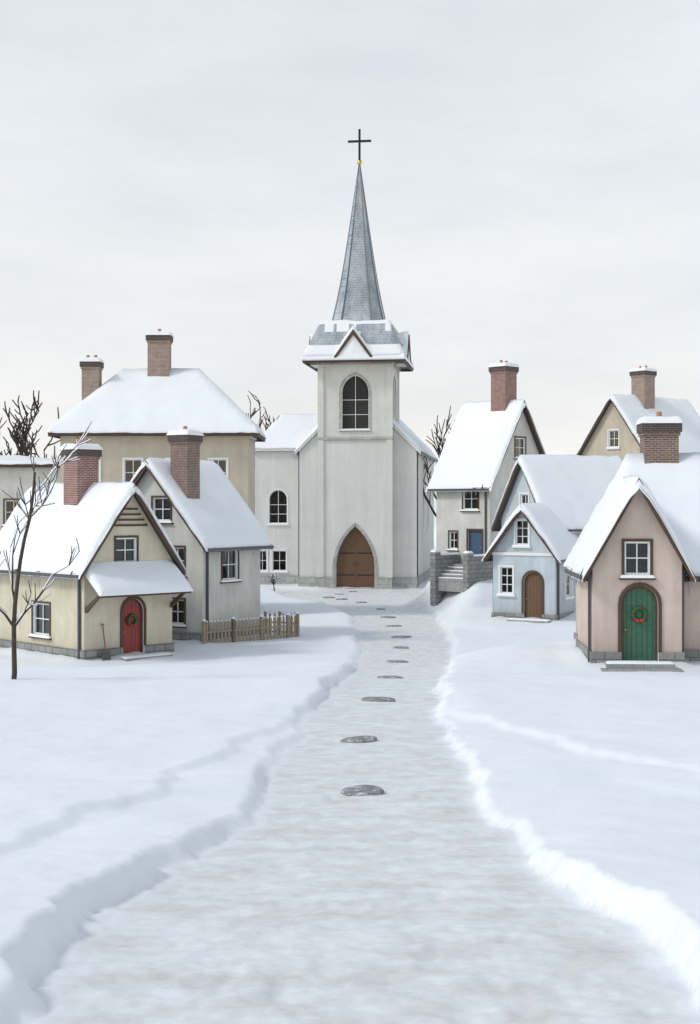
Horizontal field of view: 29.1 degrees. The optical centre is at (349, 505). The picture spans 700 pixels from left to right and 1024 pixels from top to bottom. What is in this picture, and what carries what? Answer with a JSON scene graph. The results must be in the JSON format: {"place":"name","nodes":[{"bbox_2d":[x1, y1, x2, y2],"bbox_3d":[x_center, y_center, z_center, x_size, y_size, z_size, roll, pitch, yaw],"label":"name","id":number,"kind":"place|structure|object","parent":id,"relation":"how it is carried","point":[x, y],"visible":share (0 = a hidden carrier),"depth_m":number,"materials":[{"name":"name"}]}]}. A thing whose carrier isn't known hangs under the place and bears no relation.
{"place":"outdoors","nodes":[
{"label":"outdoors","id":0,"kind":"place"},
{"bbox_2d":[0,499,699,1023],"bbox_3d":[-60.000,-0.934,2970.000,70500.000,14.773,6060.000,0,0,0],"label":"ground","id":1,"kind":"structure","parent":0,"point":[190,833],"depth_m":12.92,"materials":[{"name":"white snow"}]},
{"bbox_2d":[0,417,36,454],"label":"tree","id":2,"kind":"object","parent":1,"relation":"on","point":[10,451],"visible":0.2,"depth_m":97.25,"materials":[{"name":"brown plant"}]},
{"bbox_2d":[0,455,59,530],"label":"house annex","id":3,"kind":"object","parent":1,"relation":"on","point":[14,469],"visible":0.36,"depth_m":78.00,"materials":[{"name":"white paint"}]},
{"bbox_2d":[3,390,59,458],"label":"tree","id":4,"kind":"object","parent":1,"relation":"on","point":[17,438],"visible":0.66,"depth_m":92.27,"materials":[{"name":"brown plant"}]},
{"bbox_2d":[0,421,91,678],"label":"tree","id":5,"kind":"object","parent":1,"relation":"on","point":[29,514],"visible":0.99,"depth_m":35.05,"materials":[{"name":"brown plant"}]},
{"bbox_2d":[0,439,193,660],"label":"house","id":6,"kind":"structure","parent":1,"relation":"on","point":[121,578],"depth_m":55.09,"materials":[{"name":"white paint"}]},
{"bbox_2d":[101,624,110,660],"bbox_3d":[-9.793,5.487,53.718,0.400,1.484,0.346,0,0,-44],"label":"shovel","id":7,"kind":"object","parent":1,"relation":"on","point":[106,655],"visible":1,"depth_m":53.68,"materials":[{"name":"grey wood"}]},
{"bbox_2d":[47,329,265,514],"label":"house","id":8,"kind":"structure","parent":1,"relation":"on","point":[135,416],"depth_m":76.12,"materials":[{"name":"white paint"}]},
{"bbox_2d":[130,426,273,640],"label":"house","id":9,"kind":"structure","parent":1,"relation":"on","point":[217,535],"depth_m":61.23,"materials":[{"name":"white paint"}]},
{"bbox_2d":[202,609,299,643],"bbox_3d":[-4.322,5.760,62.054,2.232,1.479,6.299,0,0,24],"label":"fence","id":10,"kind":"object","parent":1,"relation":"on","point":[278,626],"visible":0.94,"depth_m":61.84,"materials":[{"name":"brown wood"}]},
{"bbox_2d":[246,391,266,428],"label":"bare tree","id":11,"kind":"object","parent":1,"relation":"on","point":[254,412],"visible":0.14,"depth_m":122.18,"materials":[{"name":"brown plant"}]},
{"bbox_2d":[257,406,279,429],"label":"bare tree","id":12,"kind":"object","parent":1,"relation":"on","point":[267,418],"visible":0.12,"depth_m":123.25,"materials":[{"name":"brown plant"}]},
{"bbox_2d":[268,574,280,590],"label":"shrub","id":13,"kind":"object","parent":1,"relation":"on","point":[273,581],"visible":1,"depth_m":98.88,"materials":[{"name":"brown plant"}]},
{"bbox_2d":[255,413,317,584],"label":"church wing","id":14,"kind":"structure","parent":1,"relation":"on","point":[276,486],"depth_m":104.06,"materials":[{"name":"white paint"}]},
{"bbox_2d":[293,419,437,587],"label":"church nave","id":15,"kind":"structure","parent":1,"relation":"on","point":[413,530],"depth_m":101.90,"materials":[{"name":"white paint"}]},
{"bbox_2d":[323,591,411,795],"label":"stepping stones","id":16,"kind":"object","parent":1,"relation":"on","point":[361,790],"visible":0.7,"depth_m":23.29,"materials":[{"name":"grey stone"}]},
{"bbox_2d":[423,406,454,516],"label":"bare tree","id":17,"kind":"object","parent":1,"relation":"on","point":[438,450],"visible":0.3,"depth_m":108.04,"materials":[{"name":"brown plant"}]},
{"bbox_2d":[482,502,577,622],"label":"house","id":18,"kind":"structure","parent":1,"relation":"on","point":[529,550],"depth_m":68.40,"materials":[{"name":"blue paint"}]},
{"bbox_2d":[490,454,621,537],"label":"house","id":19,"kind":"structure","parent":1,"relation":"on","point":[568,490],"depth_m":72.40,"materials":[{"name":"white paint"}]},
{"bbox_2d":[565,475,697,671],"bbox_3d":[9.187,2.478,44.346,3.660,6.944,5.433,0,0,3],"label":"house front","id":20,"kind":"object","parent":1,"relation":"on","point":[629,560],"depth_m":42.66,"materials":[{"name":"pink paint"}]},
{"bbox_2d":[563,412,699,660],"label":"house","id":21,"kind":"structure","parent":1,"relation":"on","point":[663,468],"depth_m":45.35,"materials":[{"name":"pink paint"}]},
{"bbox_2d":[575,365,699,460],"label":"house","id":22,"kind":"structure","parent":1,"relation":"on","point":[612,431],"depth_m":97.93,"materials":[{"name":"white paint"}]},
{"bbox_2d":[0,0,699,498],"label":"sky","id":23,"kind":"structure","parent":0,"point":[188,169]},
{"bbox_2d":[301,129,413,588],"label":"church tower","id":24,"kind":"structure","parent":0,"point":[356,356],"depth_m":100.95,"materials":[{"name":"white paint"}]},
{"bbox_2d":[425,360,545,605],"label":"house","id":25,"kind":"structure","parent":0,"point":[487,444],"depth_m":83.42,"materials":[{"name":"white paint"}]}
]}

